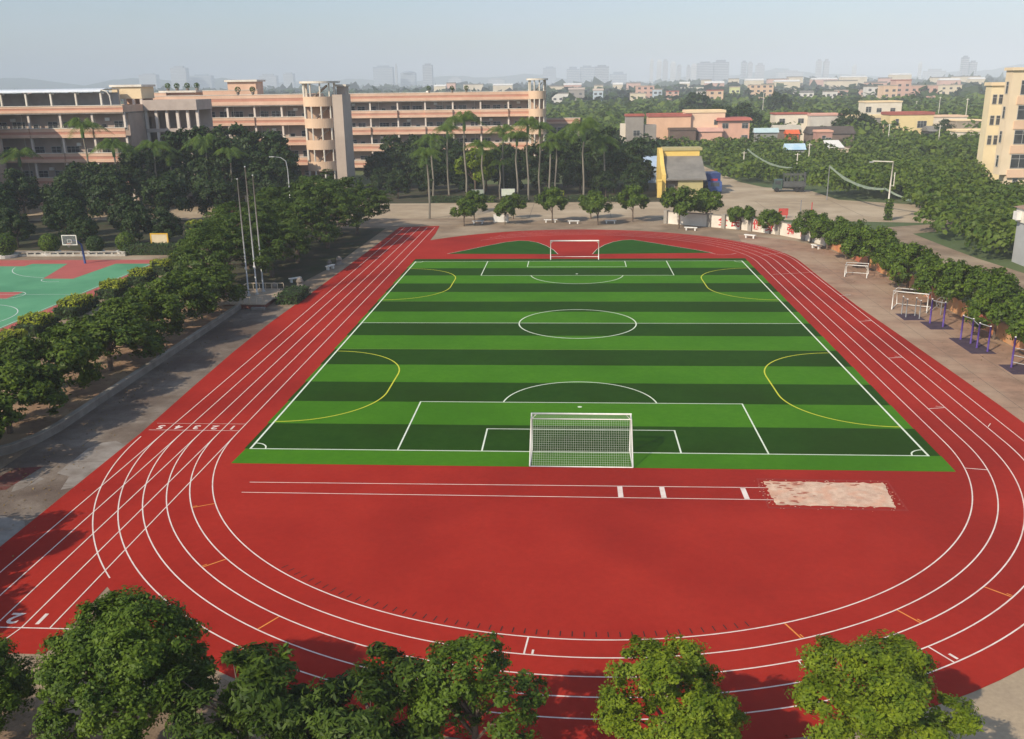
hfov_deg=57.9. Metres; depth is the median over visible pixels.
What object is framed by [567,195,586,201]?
clipped hedge
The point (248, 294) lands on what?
flagpole
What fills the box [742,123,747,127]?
window
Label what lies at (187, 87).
roof plant
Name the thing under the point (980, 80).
shed
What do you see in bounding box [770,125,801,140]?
pale roof house
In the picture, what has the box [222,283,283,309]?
flag platform
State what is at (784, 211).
notice board
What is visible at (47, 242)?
ball bush
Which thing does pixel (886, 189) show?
shade net
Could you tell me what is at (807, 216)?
broadleaf tree
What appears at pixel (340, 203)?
broadleaf tree
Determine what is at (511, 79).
hills
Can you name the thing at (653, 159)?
blue shed
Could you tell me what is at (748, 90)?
conifer tree
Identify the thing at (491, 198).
clipped hedge
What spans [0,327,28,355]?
clipped hedge
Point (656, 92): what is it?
house
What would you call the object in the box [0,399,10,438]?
broadleaf tree
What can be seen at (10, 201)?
broadleaf tree
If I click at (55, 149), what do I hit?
window
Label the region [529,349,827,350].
faint yellow lines
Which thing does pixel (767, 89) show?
house
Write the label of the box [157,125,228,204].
broadleaf tree
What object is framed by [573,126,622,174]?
broadleaf tree
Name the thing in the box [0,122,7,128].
window
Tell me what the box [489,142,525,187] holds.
broadleaf tree
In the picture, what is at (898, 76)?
shed
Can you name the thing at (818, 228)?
broadleaf tree
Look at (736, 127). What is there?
rose house
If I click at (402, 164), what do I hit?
broadleaf tree
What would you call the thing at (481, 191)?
notice board
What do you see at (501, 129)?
palm tree
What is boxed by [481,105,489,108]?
window
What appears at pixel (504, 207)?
broadleaf tree
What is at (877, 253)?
broadleaf tree
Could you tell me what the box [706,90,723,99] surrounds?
house
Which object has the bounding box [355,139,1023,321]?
ground
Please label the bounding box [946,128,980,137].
cream bungalow
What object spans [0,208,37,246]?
broadleaf tree
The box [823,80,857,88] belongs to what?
shed
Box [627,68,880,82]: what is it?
hills
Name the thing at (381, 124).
window
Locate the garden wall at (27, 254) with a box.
[11,251,125,256]
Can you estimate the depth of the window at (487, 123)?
248.23 m
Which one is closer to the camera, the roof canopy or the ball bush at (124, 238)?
the ball bush at (124, 238)
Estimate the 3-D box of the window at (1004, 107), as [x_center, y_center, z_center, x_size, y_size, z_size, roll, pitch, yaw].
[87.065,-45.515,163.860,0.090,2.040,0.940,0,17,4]
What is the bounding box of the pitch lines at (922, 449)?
[249,261,928,455]
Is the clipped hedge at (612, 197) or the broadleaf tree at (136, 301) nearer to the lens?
the broadleaf tree at (136, 301)
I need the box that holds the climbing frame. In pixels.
[1010,336,1023,367]
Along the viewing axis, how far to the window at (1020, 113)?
162.44 m
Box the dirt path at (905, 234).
[884,223,1023,289]
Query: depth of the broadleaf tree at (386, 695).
28.42 m
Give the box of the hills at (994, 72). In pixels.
[911,64,1023,79]
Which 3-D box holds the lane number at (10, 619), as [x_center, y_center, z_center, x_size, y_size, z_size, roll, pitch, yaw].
[-21.534,10.767,40.064,0.586,0.008,0.831,0,17,4]
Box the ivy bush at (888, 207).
[883,198,894,220]
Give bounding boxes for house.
[552,93,568,102]
[568,87,584,100]
[593,88,603,99]
[630,93,645,100]
[635,85,654,98]
[646,113,691,139]
[652,89,662,97]
[666,91,678,99]
[682,109,725,140]
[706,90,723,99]
[716,117,751,140]
[729,86,739,94]
[748,84,773,99]
[770,112,810,140]
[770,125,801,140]
[792,90,813,96]
[803,126,855,148]
[807,113,838,125]
[822,91,837,97]
[834,90,862,96]
[845,114,880,123]
[858,100,902,114]
[862,86,877,96]
[877,85,897,97]
[881,111,934,136]
[890,79,911,96]
[910,85,938,97]
[938,84,961,93]
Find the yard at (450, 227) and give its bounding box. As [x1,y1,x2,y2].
[0,217,1023,738]
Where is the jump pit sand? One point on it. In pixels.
(863, 494)
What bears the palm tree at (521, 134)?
on the shaded lawn at (315, 259)
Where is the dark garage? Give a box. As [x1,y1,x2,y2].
[921,126,945,134]
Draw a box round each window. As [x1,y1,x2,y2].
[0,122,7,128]
[12,122,25,128]
[23,171,33,176]
[35,146,44,152]
[39,171,48,176]
[47,122,57,127]
[51,146,61,152]
[55,170,63,176]
[66,146,79,152]
[102,147,111,151]
[114,121,127,129]
[219,112,226,116]
[231,111,243,116]
[259,111,268,116]
[272,111,283,116]
[286,111,295,116]
[357,106,364,109]
[358,123,365,126]
[380,123,388,126]
[402,106,409,109]
[403,122,410,126]
[412,106,421,109]
[446,105,455,108]
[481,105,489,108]
[482,121,490,125]
[493,121,500,124]
[504,104,511,108]
[633,130,639,135]
[722,123,728,128]
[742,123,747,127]
[798,118,803,122]
[917,121,926,127]
[986,135,991,144]
[989,115,994,124]
[992,94,997,103]
[993,135,997,144]
[995,115,1000,124]
[995,155,998,166]
[998,94,1002,103]
[998,131,1002,142]
[1002,106,1005,117]
[1005,81,1008,93]
[1010,154,1023,167]
[1013,130,1023,143]
[1016,105,1023,119]
[1020,80,1023,94]
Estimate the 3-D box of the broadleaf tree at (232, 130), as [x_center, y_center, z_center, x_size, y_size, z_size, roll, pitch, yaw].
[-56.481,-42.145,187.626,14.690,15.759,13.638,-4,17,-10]
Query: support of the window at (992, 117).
in the apartment block at (1000, 154)
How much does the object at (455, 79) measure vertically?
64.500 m
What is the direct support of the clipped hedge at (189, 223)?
on the shaded lawn at (315, 259)
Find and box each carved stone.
[294,277,304,286]
[334,256,343,264]
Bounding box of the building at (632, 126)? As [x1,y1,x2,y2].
[620,114,655,141]
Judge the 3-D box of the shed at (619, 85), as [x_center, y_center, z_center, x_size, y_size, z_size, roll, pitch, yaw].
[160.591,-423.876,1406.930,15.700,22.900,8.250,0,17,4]
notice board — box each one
[150,233,168,242]
[471,189,483,193]
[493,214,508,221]
[501,188,514,196]
[779,208,787,217]
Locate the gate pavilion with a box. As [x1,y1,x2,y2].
[656,146,706,197]
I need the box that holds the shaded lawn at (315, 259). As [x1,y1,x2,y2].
[8,183,662,295]
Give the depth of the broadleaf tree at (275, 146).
179.54 m
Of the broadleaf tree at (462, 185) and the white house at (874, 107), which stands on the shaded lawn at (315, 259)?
the broadleaf tree at (462, 185)
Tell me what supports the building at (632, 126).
on the ground at (950, 239)
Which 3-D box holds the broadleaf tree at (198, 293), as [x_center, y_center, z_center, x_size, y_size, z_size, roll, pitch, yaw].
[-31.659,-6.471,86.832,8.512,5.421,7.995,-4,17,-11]
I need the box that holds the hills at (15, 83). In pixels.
[0,77,279,90]
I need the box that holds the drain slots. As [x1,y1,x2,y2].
[282,565,748,636]
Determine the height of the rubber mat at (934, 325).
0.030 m
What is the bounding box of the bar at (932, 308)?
[929,298,946,326]
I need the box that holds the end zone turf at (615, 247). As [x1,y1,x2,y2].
[449,240,710,253]
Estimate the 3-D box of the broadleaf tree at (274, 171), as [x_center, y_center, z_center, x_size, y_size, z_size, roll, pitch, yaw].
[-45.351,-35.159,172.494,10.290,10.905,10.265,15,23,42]
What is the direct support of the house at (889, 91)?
on the ground at (950, 239)
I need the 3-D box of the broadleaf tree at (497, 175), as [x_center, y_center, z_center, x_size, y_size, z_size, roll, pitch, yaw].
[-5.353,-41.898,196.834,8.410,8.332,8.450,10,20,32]
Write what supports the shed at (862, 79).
on the ground at (950, 239)
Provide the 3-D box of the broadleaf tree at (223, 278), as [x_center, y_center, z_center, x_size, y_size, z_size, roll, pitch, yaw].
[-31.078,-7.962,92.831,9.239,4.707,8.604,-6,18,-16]
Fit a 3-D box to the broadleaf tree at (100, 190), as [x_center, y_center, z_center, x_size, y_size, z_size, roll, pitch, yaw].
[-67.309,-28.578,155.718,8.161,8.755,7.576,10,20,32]
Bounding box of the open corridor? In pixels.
[109,84,213,198]
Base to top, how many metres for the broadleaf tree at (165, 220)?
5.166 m
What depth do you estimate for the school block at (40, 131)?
181.85 m
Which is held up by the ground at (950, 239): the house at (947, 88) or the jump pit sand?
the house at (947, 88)
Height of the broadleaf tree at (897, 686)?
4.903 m
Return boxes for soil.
[0,587,416,738]
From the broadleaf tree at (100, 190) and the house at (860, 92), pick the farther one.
the house at (860, 92)
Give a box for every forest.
[2,71,1005,93]
[3,76,999,103]
[289,83,985,103]
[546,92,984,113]
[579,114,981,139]
[579,128,681,155]
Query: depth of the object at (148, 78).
4689.54 m
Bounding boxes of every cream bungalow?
[946,119,981,128]
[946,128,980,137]
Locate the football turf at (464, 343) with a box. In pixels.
[232,258,955,471]
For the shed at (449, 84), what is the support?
on the ground at (950, 239)
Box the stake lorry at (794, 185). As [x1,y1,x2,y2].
[772,172,806,191]
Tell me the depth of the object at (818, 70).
3972.78 m
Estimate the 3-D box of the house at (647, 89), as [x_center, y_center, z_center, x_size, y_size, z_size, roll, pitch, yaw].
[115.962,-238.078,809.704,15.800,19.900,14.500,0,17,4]
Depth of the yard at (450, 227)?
143.90 m
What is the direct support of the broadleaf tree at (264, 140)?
on the shaded lawn at (315, 259)
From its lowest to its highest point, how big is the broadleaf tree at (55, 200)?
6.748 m
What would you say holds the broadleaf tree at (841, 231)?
on the yard at (450, 227)
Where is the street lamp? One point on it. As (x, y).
(891, 175)
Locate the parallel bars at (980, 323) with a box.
[960,315,991,351]
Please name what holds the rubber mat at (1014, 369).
on the side paving at (1008, 386)
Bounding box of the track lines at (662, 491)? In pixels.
[0,227,1023,719]
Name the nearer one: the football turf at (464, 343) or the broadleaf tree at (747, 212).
the football turf at (464, 343)
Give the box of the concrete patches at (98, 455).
[0,441,124,545]
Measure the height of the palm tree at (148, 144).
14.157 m
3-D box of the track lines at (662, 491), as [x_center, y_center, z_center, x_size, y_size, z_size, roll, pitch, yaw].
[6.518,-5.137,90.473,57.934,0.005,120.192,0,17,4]
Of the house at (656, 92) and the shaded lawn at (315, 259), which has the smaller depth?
the shaded lawn at (315, 259)
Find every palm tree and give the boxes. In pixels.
[0,147,43,213]
[61,117,112,162]
[86,138,136,172]
[133,139,179,197]
[157,153,184,208]
[179,133,217,207]
[213,146,255,195]
[409,147,443,218]
[410,133,445,195]
[433,123,462,194]
[440,110,488,195]
[462,139,504,194]
[485,124,515,187]
[488,159,510,198]
[500,130,536,193]
[504,116,541,198]
[524,121,556,194]
[536,141,566,188]
[540,131,575,186]
[550,117,603,194]
[589,135,619,196]
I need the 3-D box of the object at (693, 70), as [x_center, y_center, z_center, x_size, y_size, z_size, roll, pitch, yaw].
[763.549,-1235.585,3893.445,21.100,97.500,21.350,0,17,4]
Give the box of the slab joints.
[0,201,1023,515]
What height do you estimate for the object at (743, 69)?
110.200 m
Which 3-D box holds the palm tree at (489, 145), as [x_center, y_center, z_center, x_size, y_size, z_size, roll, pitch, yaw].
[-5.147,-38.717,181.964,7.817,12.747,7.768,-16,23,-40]
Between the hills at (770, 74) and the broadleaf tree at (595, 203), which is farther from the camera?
the hills at (770, 74)
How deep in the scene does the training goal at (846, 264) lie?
107.59 m
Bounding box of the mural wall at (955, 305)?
[826,241,1023,351]
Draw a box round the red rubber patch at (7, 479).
[0,466,42,489]
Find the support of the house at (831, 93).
on the ground at (950, 239)
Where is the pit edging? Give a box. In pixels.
[756,478,908,510]
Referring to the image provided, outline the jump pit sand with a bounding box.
[759,479,899,511]
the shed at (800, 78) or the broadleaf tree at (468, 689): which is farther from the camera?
the shed at (800, 78)
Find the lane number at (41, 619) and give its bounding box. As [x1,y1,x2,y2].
[36,614,47,623]
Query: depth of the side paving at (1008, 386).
86.55 m
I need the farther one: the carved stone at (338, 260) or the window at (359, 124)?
the window at (359, 124)
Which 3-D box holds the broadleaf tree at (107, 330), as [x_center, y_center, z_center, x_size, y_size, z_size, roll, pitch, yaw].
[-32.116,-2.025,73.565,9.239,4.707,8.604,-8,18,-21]
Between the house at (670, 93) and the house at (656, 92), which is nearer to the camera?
the house at (670, 93)
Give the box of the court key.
[0,263,115,297]
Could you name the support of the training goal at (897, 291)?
on the side paving at (1008, 386)
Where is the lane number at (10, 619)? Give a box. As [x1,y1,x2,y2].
[6,613,25,623]
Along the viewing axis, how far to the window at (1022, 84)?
161.25 m
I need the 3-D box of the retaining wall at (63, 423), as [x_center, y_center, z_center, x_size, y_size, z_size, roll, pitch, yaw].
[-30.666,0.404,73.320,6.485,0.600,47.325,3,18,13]
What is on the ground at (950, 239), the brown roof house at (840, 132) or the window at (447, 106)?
the brown roof house at (840, 132)
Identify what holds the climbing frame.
on the rubber mat at (1014, 369)
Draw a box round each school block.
[0,104,153,205]
[0,138,5,183]
[153,80,323,187]
[349,91,528,169]
[546,118,579,159]
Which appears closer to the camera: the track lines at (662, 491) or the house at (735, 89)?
the track lines at (662, 491)
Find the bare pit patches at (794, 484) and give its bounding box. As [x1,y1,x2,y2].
[766,482,858,503]
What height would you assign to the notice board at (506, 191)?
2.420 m
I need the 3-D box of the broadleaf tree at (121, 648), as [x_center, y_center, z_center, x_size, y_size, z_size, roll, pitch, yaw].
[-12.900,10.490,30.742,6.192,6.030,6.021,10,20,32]
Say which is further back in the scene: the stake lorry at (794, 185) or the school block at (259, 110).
the school block at (259, 110)
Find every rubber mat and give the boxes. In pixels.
[896,314,924,319]
[920,321,953,329]
[949,338,995,353]
[999,364,1023,374]
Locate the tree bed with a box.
[0,305,232,444]
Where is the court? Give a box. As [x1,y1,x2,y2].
[0,264,149,328]
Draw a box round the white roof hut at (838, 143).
[817,140,849,152]
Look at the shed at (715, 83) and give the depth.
1301.74 m
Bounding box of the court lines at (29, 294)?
[0,266,144,327]
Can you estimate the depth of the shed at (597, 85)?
1300.70 m
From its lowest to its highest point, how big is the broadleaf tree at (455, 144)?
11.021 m
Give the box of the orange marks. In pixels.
[193,503,1011,637]
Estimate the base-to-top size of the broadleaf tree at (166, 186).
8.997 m
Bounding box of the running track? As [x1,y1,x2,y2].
[0,226,1023,738]
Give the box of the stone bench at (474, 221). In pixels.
[472,220,483,223]
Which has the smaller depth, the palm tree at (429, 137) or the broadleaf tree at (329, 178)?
the broadleaf tree at (329, 178)
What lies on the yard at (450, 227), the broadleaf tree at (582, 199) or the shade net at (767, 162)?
the broadleaf tree at (582, 199)
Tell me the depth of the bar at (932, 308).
85.03 m
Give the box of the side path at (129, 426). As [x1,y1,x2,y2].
[0,308,289,525]
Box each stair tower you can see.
[299,81,355,192]
[526,78,547,155]
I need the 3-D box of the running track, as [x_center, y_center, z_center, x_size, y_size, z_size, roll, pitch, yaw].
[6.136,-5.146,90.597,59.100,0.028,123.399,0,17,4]
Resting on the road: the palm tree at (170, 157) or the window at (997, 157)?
the palm tree at (170, 157)
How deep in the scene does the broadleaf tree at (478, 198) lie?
153.41 m
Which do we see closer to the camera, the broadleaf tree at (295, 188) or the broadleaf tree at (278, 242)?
the broadleaf tree at (278, 242)
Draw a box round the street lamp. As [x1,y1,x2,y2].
[869,161,895,198]
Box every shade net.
[747,149,792,167]
[829,166,884,189]
[885,188,921,203]
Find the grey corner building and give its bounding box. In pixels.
[1012,205,1023,265]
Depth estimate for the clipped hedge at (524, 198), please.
179.90 m
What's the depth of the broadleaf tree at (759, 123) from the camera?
325.27 m
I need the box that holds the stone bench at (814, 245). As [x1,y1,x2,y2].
[811,244,821,248]
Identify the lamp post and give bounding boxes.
[269,156,289,197]
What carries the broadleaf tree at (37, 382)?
on the tree bed
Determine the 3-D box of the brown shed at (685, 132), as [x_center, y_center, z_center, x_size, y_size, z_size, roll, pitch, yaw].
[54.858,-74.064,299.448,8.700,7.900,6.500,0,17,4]
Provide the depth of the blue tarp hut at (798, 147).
259.07 m
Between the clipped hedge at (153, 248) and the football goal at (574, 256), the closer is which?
the football goal at (574, 256)
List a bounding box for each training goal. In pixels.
[844,262,868,277]
[891,288,931,312]
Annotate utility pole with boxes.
[826,165,829,199]
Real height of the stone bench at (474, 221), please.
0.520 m
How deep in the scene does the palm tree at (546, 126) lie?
186.26 m
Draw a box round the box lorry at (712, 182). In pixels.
[703,171,721,193]
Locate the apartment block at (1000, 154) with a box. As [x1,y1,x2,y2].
[977,67,1023,184]
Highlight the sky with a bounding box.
[0,0,1023,85]
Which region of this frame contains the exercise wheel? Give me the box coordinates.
[936,297,947,314]
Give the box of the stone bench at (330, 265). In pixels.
[325,264,334,269]
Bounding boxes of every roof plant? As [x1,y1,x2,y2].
[174,83,179,90]
[184,83,189,89]
[194,82,199,89]
[249,86,255,93]
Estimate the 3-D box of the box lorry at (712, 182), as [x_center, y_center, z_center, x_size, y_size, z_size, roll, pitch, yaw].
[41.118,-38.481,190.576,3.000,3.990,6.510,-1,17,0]
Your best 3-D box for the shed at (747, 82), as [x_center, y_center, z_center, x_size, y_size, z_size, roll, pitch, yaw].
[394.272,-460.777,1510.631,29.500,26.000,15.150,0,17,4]
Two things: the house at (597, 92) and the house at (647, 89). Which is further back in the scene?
the house at (647, 89)
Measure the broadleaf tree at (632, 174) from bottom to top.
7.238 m
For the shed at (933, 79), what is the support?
on the ground at (950, 239)
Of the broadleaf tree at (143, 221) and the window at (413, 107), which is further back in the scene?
the window at (413, 107)
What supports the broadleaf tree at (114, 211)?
on the shaded lawn at (315, 259)
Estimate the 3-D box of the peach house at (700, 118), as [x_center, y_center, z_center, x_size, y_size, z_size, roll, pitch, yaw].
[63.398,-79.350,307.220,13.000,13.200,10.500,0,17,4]
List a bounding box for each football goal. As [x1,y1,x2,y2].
[529,413,633,467]
[550,240,598,259]
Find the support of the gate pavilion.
on the ground at (950, 239)
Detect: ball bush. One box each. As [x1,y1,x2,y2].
[0,233,18,258]
[37,233,60,255]
[85,235,104,253]
[115,232,136,253]
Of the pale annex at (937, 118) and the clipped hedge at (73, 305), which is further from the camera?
the pale annex at (937, 118)
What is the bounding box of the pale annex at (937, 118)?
[933,114,967,124]
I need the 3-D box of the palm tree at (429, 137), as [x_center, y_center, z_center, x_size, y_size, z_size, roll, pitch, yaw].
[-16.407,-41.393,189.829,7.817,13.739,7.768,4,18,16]
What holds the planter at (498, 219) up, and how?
on the yard at (450, 227)
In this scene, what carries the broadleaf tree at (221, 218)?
on the shaded lawn at (315, 259)
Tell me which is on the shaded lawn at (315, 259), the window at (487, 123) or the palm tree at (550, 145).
the palm tree at (550, 145)
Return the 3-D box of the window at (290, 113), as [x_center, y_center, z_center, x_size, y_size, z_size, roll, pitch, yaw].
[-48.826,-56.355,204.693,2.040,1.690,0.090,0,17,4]
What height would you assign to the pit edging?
0.001 m
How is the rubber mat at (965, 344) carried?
on the side paving at (1008, 386)
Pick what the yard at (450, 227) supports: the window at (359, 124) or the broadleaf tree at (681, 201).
the broadleaf tree at (681, 201)
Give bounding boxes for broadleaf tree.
[0,180,21,212]
[0,189,19,212]
[0,197,13,233]
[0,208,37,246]
[0,322,105,389]
[0,353,71,433]
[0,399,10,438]
[0,634,38,734]
[2,168,46,213]
[26,585,221,738]
[39,173,86,214]
[40,194,84,229]
[43,199,90,242]
[53,161,96,212]
[62,310,169,370]
[67,215,99,242]
[75,161,132,214]
[85,173,133,217]
[90,286,186,346]
[105,196,147,229]
[116,145,175,207]
[119,204,156,241]
[126,270,222,325]
[140,171,194,217]
[151,210,184,241]
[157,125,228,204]
[158,639,328,738]
[167,221,276,294]
[168,264,249,311]
[178,209,275,270]
[187,136,253,197]
[192,174,238,215]
[197,196,293,268]
[209,121,262,198]
[227,211,310,276]
[228,677,351,738]
[235,128,301,186]
[238,185,317,252]
[239,151,297,200]
[240,130,291,170]
[262,197,341,262]
[274,175,361,239]
[288,168,357,223]
[289,182,364,248]
[300,641,448,738]
[320,175,392,233]
[362,151,392,181]
[370,167,393,189]
[372,134,408,171]
[385,170,410,198]
[386,158,412,184]
[397,134,438,170]
[402,630,551,738]
[406,153,441,181]
[410,161,443,193]
[429,136,467,171]
[438,147,469,190]
[449,199,477,225]
[453,147,497,188]
[457,171,479,190]
[460,190,487,219]
[464,152,501,191]
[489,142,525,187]
[493,198,515,223]
[498,162,525,188]
[500,192,526,218]
[518,141,562,181]
[529,162,560,188]
[535,186,568,222]
[546,131,589,186]
[559,152,595,192]
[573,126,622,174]
[578,189,601,218]
[584,192,612,224]
[590,170,618,196]
[590,633,751,738]
[592,147,636,193]
[615,184,650,221]
[618,137,655,179]
[618,161,650,191]
[659,185,700,228]
[678,91,712,110]
[693,188,724,213]
[705,103,726,109]
[725,106,752,122]
[726,205,756,229]
[735,102,762,124]
[749,120,768,141]
[755,209,784,233]
[764,91,792,111]
[785,629,984,738]
[789,209,827,242]
[808,216,848,249]
[822,219,866,259]
[831,108,865,134]
[840,224,900,269]
[849,113,877,132]
[867,242,920,280]
[874,242,943,291]
[909,255,974,307]
[933,118,956,131]
[933,263,1023,322]
[962,285,1014,339]
[1003,290,1023,343]
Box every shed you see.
[434,85,445,90]
[446,82,455,89]
[463,84,483,91]
[493,84,512,90]
[549,85,563,89]
[563,83,581,86]
[594,84,602,88]
[612,83,622,89]
[626,82,640,89]
[643,156,656,182]
[667,127,696,142]
[679,82,689,86]
[701,79,711,84]
[704,81,724,85]
[728,78,738,82]
[744,79,763,86]
[753,128,778,142]
[766,78,788,83]
[773,80,799,89]
[784,130,799,139]
[787,76,802,82]
[809,78,837,86]
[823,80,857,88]
[839,76,866,83]
[864,81,886,84]
[878,77,891,82]
[888,73,911,79]
[929,77,950,82]
[937,78,960,84]
[951,76,980,81]
[967,77,985,83]
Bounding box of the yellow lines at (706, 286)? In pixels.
[274,268,894,426]
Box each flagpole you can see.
[237,178,250,295]
[244,166,258,294]
[252,175,264,291]
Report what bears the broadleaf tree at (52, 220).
on the shaded lawn at (315, 259)
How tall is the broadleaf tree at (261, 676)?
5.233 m
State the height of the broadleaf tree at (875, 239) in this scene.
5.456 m
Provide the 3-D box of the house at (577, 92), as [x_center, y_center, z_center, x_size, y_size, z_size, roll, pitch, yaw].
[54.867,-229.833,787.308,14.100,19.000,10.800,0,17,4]
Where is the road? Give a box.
[19,166,964,223]
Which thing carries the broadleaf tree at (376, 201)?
on the shaded lawn at (315, 259)
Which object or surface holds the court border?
on the yard at (450, 227)
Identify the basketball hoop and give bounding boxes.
[61,235,85,263]
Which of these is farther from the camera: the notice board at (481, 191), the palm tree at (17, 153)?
the notice board at (481, 191)
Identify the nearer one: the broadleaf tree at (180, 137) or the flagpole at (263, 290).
the flagpole at (263, 290)
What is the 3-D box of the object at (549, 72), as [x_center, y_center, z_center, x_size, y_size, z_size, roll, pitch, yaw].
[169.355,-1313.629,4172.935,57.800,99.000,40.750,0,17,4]
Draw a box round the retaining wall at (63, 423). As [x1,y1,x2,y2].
[0,303,241,455]
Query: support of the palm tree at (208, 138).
on the road
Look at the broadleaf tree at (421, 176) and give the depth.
192.88 m
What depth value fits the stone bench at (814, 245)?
125.39 m
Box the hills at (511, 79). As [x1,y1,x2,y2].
[279,74,566,87]
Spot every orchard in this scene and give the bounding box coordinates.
[659,129,979,162]
[699,146,982,183]
[806,156,1012,208]
[912,180,1023,253]
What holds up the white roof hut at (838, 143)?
on the ground at (950, 239)
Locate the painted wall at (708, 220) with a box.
[663,210,825,245]
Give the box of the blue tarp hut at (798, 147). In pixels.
[783,143,805,152]
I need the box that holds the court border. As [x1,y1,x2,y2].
[0,260,149,331]
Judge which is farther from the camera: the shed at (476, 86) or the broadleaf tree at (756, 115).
the shed at (476, 86)
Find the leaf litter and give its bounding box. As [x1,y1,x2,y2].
[1,219,1019,738]
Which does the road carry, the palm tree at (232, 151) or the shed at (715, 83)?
the palm tree at (232, 151)
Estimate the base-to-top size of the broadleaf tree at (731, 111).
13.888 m
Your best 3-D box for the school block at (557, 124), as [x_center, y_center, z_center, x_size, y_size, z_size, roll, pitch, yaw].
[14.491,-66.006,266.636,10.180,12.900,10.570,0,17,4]
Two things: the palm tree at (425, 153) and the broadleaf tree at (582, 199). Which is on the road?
the palm tree at (425, 153)
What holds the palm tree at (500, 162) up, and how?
on the shaded lawn at (315, 259)
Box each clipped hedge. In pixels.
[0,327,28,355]
[9,310,62,336]
[51,292,102,319]
[94,277,133,298]
[122,242,204,254]
[125,266,158,285]
[147,258,175,275]
[183,219,204,229]
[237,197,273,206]
[273,285,310,304]
[430,195,464,202]
[486,195,496,201]
[504,195,528,201]
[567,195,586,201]
[608,194,627,200]
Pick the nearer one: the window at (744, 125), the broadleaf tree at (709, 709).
the broadleaf tree at (709, 709)
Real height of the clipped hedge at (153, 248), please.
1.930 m
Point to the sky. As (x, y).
(79, 42)
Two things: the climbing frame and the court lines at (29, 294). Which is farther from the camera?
the court lines at (29, 294)
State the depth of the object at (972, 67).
3608.84 m
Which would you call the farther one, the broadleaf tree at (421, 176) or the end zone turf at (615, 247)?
the broadleaf tree at (421, 176)
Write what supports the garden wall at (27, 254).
on the yard at (450, 227)
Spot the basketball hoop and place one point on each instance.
(83, 253)
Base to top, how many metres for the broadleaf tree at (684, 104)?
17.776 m
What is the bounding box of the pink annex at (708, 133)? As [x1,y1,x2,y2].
[696,127,723,141]
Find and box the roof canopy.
[0,88,120,105]
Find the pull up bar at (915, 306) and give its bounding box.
[901,296,921,318]
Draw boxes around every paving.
[738,235,1023,422]
[912,668,1023,738]
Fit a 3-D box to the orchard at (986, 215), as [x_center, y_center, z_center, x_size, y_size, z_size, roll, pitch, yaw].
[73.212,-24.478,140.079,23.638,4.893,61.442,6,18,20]
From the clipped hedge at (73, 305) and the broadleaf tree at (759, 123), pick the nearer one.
the clipped hedge at (73, 305)
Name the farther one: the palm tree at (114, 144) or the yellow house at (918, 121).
the yellow house at (918, 121)
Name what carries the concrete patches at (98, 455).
on the side path at (129, 426)
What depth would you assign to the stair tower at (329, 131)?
194.11 m
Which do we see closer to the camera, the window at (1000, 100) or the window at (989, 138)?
the window at (1000, 100)
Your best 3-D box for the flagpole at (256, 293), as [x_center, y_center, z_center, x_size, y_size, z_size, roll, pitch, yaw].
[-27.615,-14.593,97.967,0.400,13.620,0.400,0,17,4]
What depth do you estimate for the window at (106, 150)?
182.95 m
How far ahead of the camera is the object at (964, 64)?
3612.66 m
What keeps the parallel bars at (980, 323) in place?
on the rubber mat at (965, 344)
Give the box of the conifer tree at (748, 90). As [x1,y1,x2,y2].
[744,88,751,96]

